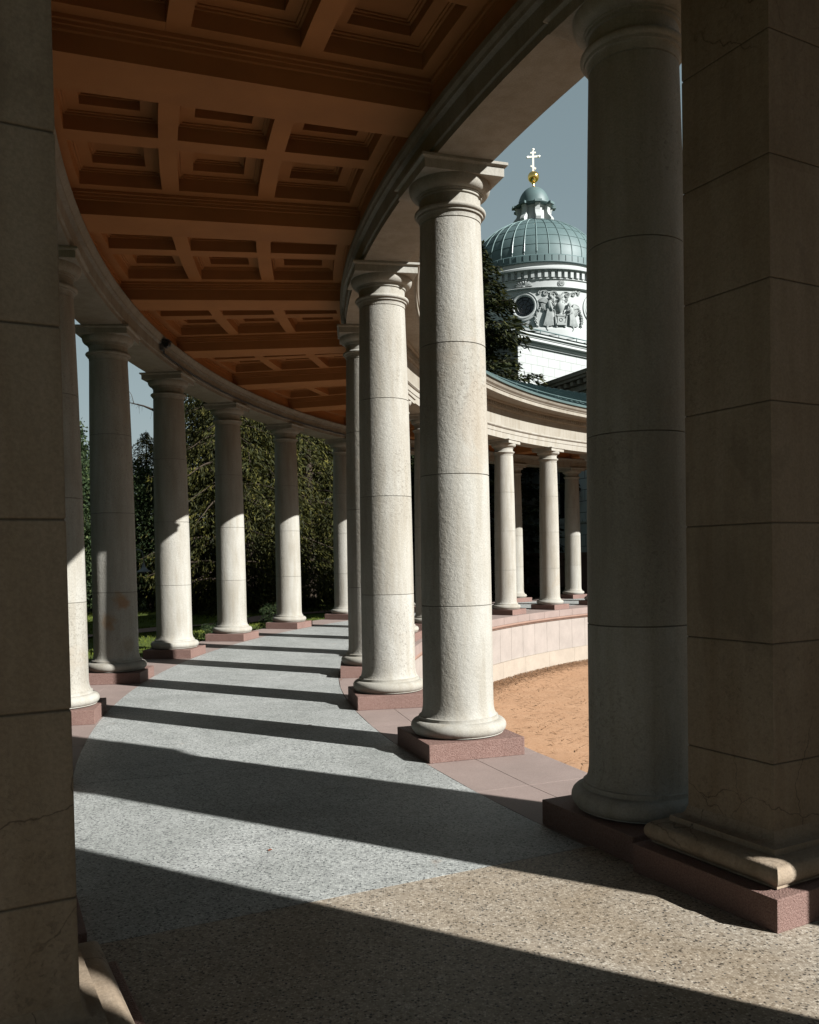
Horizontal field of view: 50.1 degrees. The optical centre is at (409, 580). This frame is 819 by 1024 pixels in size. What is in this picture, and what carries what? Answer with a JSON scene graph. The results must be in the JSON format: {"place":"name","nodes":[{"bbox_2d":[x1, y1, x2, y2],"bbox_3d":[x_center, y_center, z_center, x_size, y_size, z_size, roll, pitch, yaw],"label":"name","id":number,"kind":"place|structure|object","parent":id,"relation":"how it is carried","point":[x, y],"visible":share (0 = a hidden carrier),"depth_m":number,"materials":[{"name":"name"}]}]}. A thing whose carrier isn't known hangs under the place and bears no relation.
{"place":"outdoors","nodes":[
{"label":"outdoors","id":0,"kind":"place"},
{"bbox_2d":[87,591,494,661],"bbox_3d":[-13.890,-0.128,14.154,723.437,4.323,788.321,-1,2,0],"label":"lawn","id":1,"kind":"structure","parent":0,"point":[148,624],"depth_m":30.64,"materials":[{"name":"plant"}]},
{"bbox_2d":[80,417,90,581],"bbox_3d":[-13.484,-2.008,30.435,5.862,7.506,5.416,0,2,23],"label":"broadleaf tree","id":2,"kind":"object","parent":1,"relation":"on","point":[85,489],"visible":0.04,"depth_m":30.75,"materials":[{"name":"green plant"}]},
{"bbox_2d":[80,427,91,609],"bbox_3d":[-14.139,-2.666,36.974,4.059,9.296,4.036,0,2,44],"label":"spruce tree","id":3,"kind":"object","parent":1,"relation":"on","point":[82,434],"visible":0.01,"depth_m":36.83,"materials":[{"name":"green plant"}]},
{"bbox_2d":[85,553,91,614],"bbox_3d":[-13.258,0.140,34.151,2.862,3.114,2.989,-1,2,0],"label":"leafy shrub","id":4,"kind":"object","parent":1,"relation":"on","point":[89,598],"visible":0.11,"depth_m":34.06,"materials":[{"name":"green plant"}]},
{"bbox_2d":[81,453,155,597],"bbox_3d":[-11.677,-1.867,34.964,4.965,6.880,5.373,-1,2,10],"label":"broadleaf tree","id":5,"kind":"object","parent":1,"relation":"on","point":[141,504],"visible":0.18,"depth_m":34.10,"materials":[{"name":"green plant"}]},
{"bbox_2d":[87,542,154,608],"bbox_3d":[-11.907,-0.084,36.243,3.321,3.460,3.180,-2,2,-36],"label":"leafy shrub","id":6,"kind":"object","parent":1,"relation":"on","point":[137,568],"visible":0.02,"depth_m":35.77,"materials":[{"name":"green plant"}]},
{"bbox_2d":[132,432,155,609],"bbox_3d":[-11.780,-1.502,39.738,4.838,10.618,4.241,0,2,27],"label":"larch tree","id":7,"kind":"object","parent":1,"relation":"on","point":[146,439],"visible":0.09,"depth_m":39.35,"materials":[{"name":"green plant"}]},
{"bbox_2d":[136,539,155,609],"bbox_3d":[-11.130,-0.275,37.520,3.498,3.806,3.653,-1,2,-9],"label":"leafy shrub","id":8,"kind":"object","parent":1,"relation":"on","point":[150,601],"visible":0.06,"depth_m":37.05,"materials":[{"name":"green plant"}]},
{"bbox_2d":[129,391,194,413],"bbox_3d":[-7.539,-4.258,26.712,3.193,12.105,0.562,-1,2,0],"label":"overhanging larch","id":9,"kind":"object","parent":1,"relation":"on","point":[139,405],"visible":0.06,"depth_m":26.66,"materials":[{"name":"green plant"}]},
{"bbox_2d":[136,521,210,604],"bbox_3d":[-10.556,-0.618,39.254,4.317,4.498,4.134,-1,2,18],"label":"leafy shrub","id":10,"kind":"object","parent":1,"relation":"on","point":[191,560],"visible":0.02,"depth_m":38.73,"materials":[{"name":"green plant"}]},
{"bbox_2d":[190,541,215,609],"bbox_3d":[-8.908,-0.147,36.566,3.180,3.460,3.321,0,2,45],"label":"leafy shrub","id":11,"kind":"object","parent":1,"relation":"on","point":[194,577],"visible":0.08,"depth_m":36.14,"materials":[{"name":"green plant"}]},
{"bbox_2d":[200,622,216,637],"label":"leafy shrub","id":12,"kind":"object","parent":1,"relation":"on","point":[208,628],"visible":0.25,"depth_m":19.46,"materials":[{"name":"green plant"}]},
{"bbox_2d":[138,393,309,619],"bbox_3d":[-6.950,-4.886,33.301,6.262,17.564,5.804,-1,2,2],"label":"larch tree","id":13,"kind":"object","parent":1,"relation":"on","point":[192,449],"visible":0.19,"depth_m":32.74,"materials":[{"name":"green plant"}]},
{"bbox_2d":[184,395,274,606],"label":"spruce tree","id":14,"kind":"object","parent":1,"relation":"on","point":[205,491],"depth_m":40.21,"materials":[{"name":"green plant"}]},
{"bbox_2d":[195,535,272,604],"bbox_3d":[-7.446,-0.353,37.944,3.653,3.806,3.498,-1,2,9],"label":"leafy shrub","id":15,"kind":"object","parent":1,"relation":"on","point":[214,542],"visible":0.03,"depth_m":37.39,"materials":[{"name":"green plant"}]},
{"bbox_2d":[136,393,333,617],"bbox_3d":[-6.535,-3.829,35.197,8.974,19.694,7.866,0,2,41],"label":"larch tree","id":16,"kind":"object","parent":1,"relation":"on","point":[247,470],"visible":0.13,"depth_m":33.96,"materials":[{"name":"green plant"}]},
{"bbox_2d":[256,603,275,628],"bbox_3d":[-3.808,1.083,24.574,0.954,1.038,0.996,-1,2,8],"label":"leafy shrub","id":17,"kind":"object","parent":1,"relation":"on","point":[267,617],"visible":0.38,"depth_m":24.45,"materials":[{"name":"green plant"}]},
{"bbox_2d":[206,434,332,597],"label":"spruce tree","id":18,"kind":"object","parent":1,"relation":"on","point":[316,483],"depth_m":43.61,"materials":[{"name":"green plant"}]},
{"bbox_2d":[214,425,333,610],"bbox_3d":[-4.496,-5.061,38.169,8.060,17.564,8.697,-2,2,-31],"label":"larch tree","id":19,"kind":"object","parent":1,"relation":"on","point":[322,472],"visible":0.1,"depth_m":37.16,"materials":[{"name":"green plant"}]},
{"bbox_2d":[257,539,301,604],"bbox_3d":[-5.961,-0.441,40.216,3.498,3.806,3.653,-2,2,-27],"label":"leafy shrub","id":20,"kind":"object","parent":1,"relation":"on","point":[267,587],"visible":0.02,"depth_m":39.29,"materials":[{"name":"green plant"}]},
{"bbox_2d":[300,529,333,599],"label":"leafy shrub","id":21,"kind":"object","parent":1,"relation":"on","point":[324,551],"visible":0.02,"depth_m":41.52,"materials":[{"name":"green plant"}]},
{"bbox_2d":[268,438,413,600],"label":"larch tree","id":22,"kind":"object","parent":1,"relation":"on","point":[324,488],"depth_m":42.91,"materials":[{"name":"green plant"}]},
{"bbox_2d":[329,455,414,570],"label":"broadleaf tree","id":23,"kind":"object","parent":1,"relation":"on","point":[412,480],"visible":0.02,"depth_m":47.01,"materials":[{"name":"green plant"}]},
{"bbox_2d":[410,240,580,601],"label":"spruce tree","id":24,"kind":"object","parent":1,"relation":"on","point":[500,304],"visible":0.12,"depth_m":40.93,"materials":[{"name":"green plant"}]},
{"bbox_2d":[411,148,586,590],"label":"domed church","id":25,"kind":"structure","parent":1,"relation":"on","point":[537,251],"depth_m":48.60,"materials":[{"name":"green metal"}]},
{"bbox_2d":[510,291,538,320],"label":"round window","id":26,"kind":"structure","parent":25,"relation":"in","point":[528,303],"depth_m":48.69,"materials":[{"name":"white paint"}]},
{"bbox_2d":[583,298,585,317],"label":"round window","id":27,"kind":"structure","parent":25,"relation":"in","point":[584,303],"depth_m":49.06,"materials":[{"name":"white paint"}]},
{"bbox_2d":[88,597,539,636],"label":"footpath","id":28,"kind":"structure","parent":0,"point":[253,618],"depth_m":30.25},
{"bbox_2d":[136,549,150,574],"bbox_3d":[-7.867,0.294,25.823,0.549,2.456,0.430,-2,2,-31],"label":"street lamp","id":29,"kind":"object","parent":28,"relation":"on","point":[143,569],"visible":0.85,"depth_m":25.79,"materials":[{"name":"grey metal"}]},
{"bbox_2d":[73,598,586,943],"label":"walkway","id":30,"kind":"structure","parent":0,"point":[203,784],"depth_m":5.91,"materials":[{"name":"grey stone"}]},
{"bbox_2d":[72,598,590,846],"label":"border paving","id":31,"kind":"structure","parent":0,"point":[527,782],"depth_m":7.00,"materials":[{"name":"pink stone"}]},
{"bbox_2d":[75,894,86,943],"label":"stone column","id":32,"kind":"structure","parent":31,"relation":"on","point":[82,935],"depth_m":3.62,"materials":[{"name":"stone"}]},
{"bbox_2d":[58,245,106,725],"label":"stone column","id":33,"kind":"structure","parent":31,"relation":"on","point":[88,705],"depth_m":9.11,"materials":[{"name":"stone"}]},
{"bbox_2d":[75,324,153,684],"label":"stone column","id":34,"kind":"structure","parent":31,"relation":"on","point":[117,659],"depth_m":11.99,"materials":[{"name":"stone"}]},
{"bbox_2d":[139,371,205,658],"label":"stone column","id":35,"kind":"structure","parent":31,"relation":"on","point":[175,639],"depth_m":15.01,"materials":[{"name":"stone"}]},
{"bbox_2d":[203,402,258,640],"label":"stone column","id":36,"kind":"structure","parent":31,"relation":"on","point":[232,624],"depth_m":18.01,"materials":[{"name":"stone"}]},
{"bbox_2d":[264,423,312,628],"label":"stone column","id":37,"kind":"structure","parent":31,"relation":"on","point":[289,615],"depth_m":20.93,"materials":[{"name":"stone"}]},
{"bbox_2d":[323,438,347,619],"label":"stone column","id":38,"kind":"structure","parent":31,"relation":"on","point":[339,610],"depth_m":23.71,"materials":[{"name":"stone"}]},
{"bbox_2d":[337,324,361,677],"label":"stone column","id":39,"kind":"structure","parent":31,"relation":"on","point":[351,658],"depth_m":12.23,"materials":[{"name":"stone"}]},
{"bbox_2d":[344,259,422,710],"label":"stone column","id":40,"kind":"structure","parent":31,"relation":"on","point":[389,678],"depth_m":9.67,"materials":[{"name":"stone"}]},
{"bbox_2d":[410,450,415,611],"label":"stone column","id":41,"kind":"structure","parent":31,"relation":"on","point":[411,452],"depth_m":26.51,"materials":[{"name":"stone"}]},
{"bbox_2d":[408,392,421,640],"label":"stone column","id":42,"kind":"structure","parent":31,"relation":"on","point":[418,632],"depth_m":17.47,"materials":[{"name":"stone"}]},
{"bbox_2d":[409,414,421,629],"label":"stone column","id":43,"kind":"structure","parent":31,"relation":"on","point":[414,419],"depth_m":19.84,"materials":[{"name":"stone"}]},
{"bbox_2d":[394,151,524,763],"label":"stone column","id":44,"kind":"structure","parent":31,"relation":"on","point":[458,718],"depth_m":7.21,"materials":[{"name":"stone"}]},
{"bbox_2d":[488,438,525,614],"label":"stone column","id":45,"kind":"structure","parent":31,"relation":"on","point":[505,603],"depth_m":24.36,"materials":[{"name":"stone"}]},
{"bbox_2d":[513,463,531,602],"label":"stone column","id":46,"kind":"structure","parent":31,"relation":"on","point":[521,594],"depth_m":30.87,"materials":[{"name":"stone"}]},
{"bbox_2d":[531,447,568,609],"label":"stone column","id":47,"kind":"structure","parent":31,"relation":"on","point":[549,598],"depth_m":26.39,"materials":[{"name":"stone"}]},
{"bbox_2d":[557,467,586,598],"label":"stone column","id":48,"kind":"structure","parent":31,"relation":"on","point":[573,589],"depth_m":32.71,"materials":[{"name":"stone"}]},
{"bbox_2d":[579,454,586,604],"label":"stone column","id":49,"kind":"structure","parent":31,"relation":"on","point":[583,602],"depth_m":28.37,"materials":[{"name":"stone"}]},
{"bbox_2d":[542,0,688,863],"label":"stone column","id":50,"kind":"structure","parent":31,"relation":"on","point":[629,785],"depth_m":4.89,"materials":[{"name":"grey stone"}]},
{"bbox_2d":[75,63,682,517],"label":"sky","id":51,"kind":"structure","parent":0,"point":[559,135],"materials":[{"name":"blue"}]},
{"bbox_2d":[100,846,818,1023],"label":"entrance platform","id":52,"kind":"structure","parent":0,"point":[590,935],"depth_m":3.60,"materials":[{"name":"stone"}]},
{"bbox_2d":[0,0,145,1023],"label":"stone pier","id":53,"kind":"structure","parent":52,"relation":"on","point":[52,971],"depth_m":2.52,"materials":[{"name":"stone"}]},
{"bbox_2d":[633,0,818,933],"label":"stone pier","id":54,"kind":"structure","parent":52,"relation":"on","point":[738,836],"depth_m":4.12,"materials":[{"name":"beige stone"}]},
{"bbox_2d":[51,0,586,469],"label":"colonnade roof","id":55,"kind":"structure","parent":54,"relation":"on","point":[229,178],"depth_m":8.25,"materials":[{"name":"wood"}]},
{"bbox_2d":[160,339,171,350],"bbox_3d":[-3.829,-3.695,13.754,0.155,0.149,0.205,-1,2,0],"label":"security camera","id":56,"kind":"object","parent":55,"relation":"attached to","point":[166,343],"visible":1,"depth_m":13.72,"materials":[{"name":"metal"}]},
{"bbox_2d":[163,349,413,448],"bbox_3d":[-1.688,-3.855,21.531,1.491,0.089,16.033,0,2,21],"label":"cable","id":57,"kind":"object","parent":55,"relation":"attached to","point":[172,360],"visible":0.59,"depth_m":17.74,"materials":[{"name":"black plastic"}]},
{"bbox_2d":[493,661,588,771],"bbox_3d":[19.002,2.597,13.811,48.900,0.070,48.900,-1,2,0],"label":"sandy court","id":58,"kind":"object","parent":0,"point":[565,751],"visible":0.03,"depth_m":18.43,"materials":[{"name":"sand"}]},
{"bbox_2d":[415,613,587,680],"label":"retaining wall","id":59,"kind":"structure","parent":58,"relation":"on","point":[526,646],"depth_m":25.13,"materials":[{"name":"brown stone"}]},
{"bbox_2d":[493,659,588,771],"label":"needle litter","id":60,"kind":"object","parent":58,"relation":"on","point":[498,683],"visible":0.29,"depth_m":22.78,"materials":[{"name":"brown plant"}]},
{"label":"ground","id":61,"kind":"structure","parent":0,"visible":0},
{"bbox_2d":[521,368,586,596],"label":"church wing","id":62,"kind":"structure","parent":61,"relation":"on","point":[574,381],"depth_m":40.21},
{"bbox_2d":[557,470,564,520],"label":"window frame","id":63,"kind":"structure","parent":62,"relation":"in","point":[561,499],"depth_m":40.47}
]}

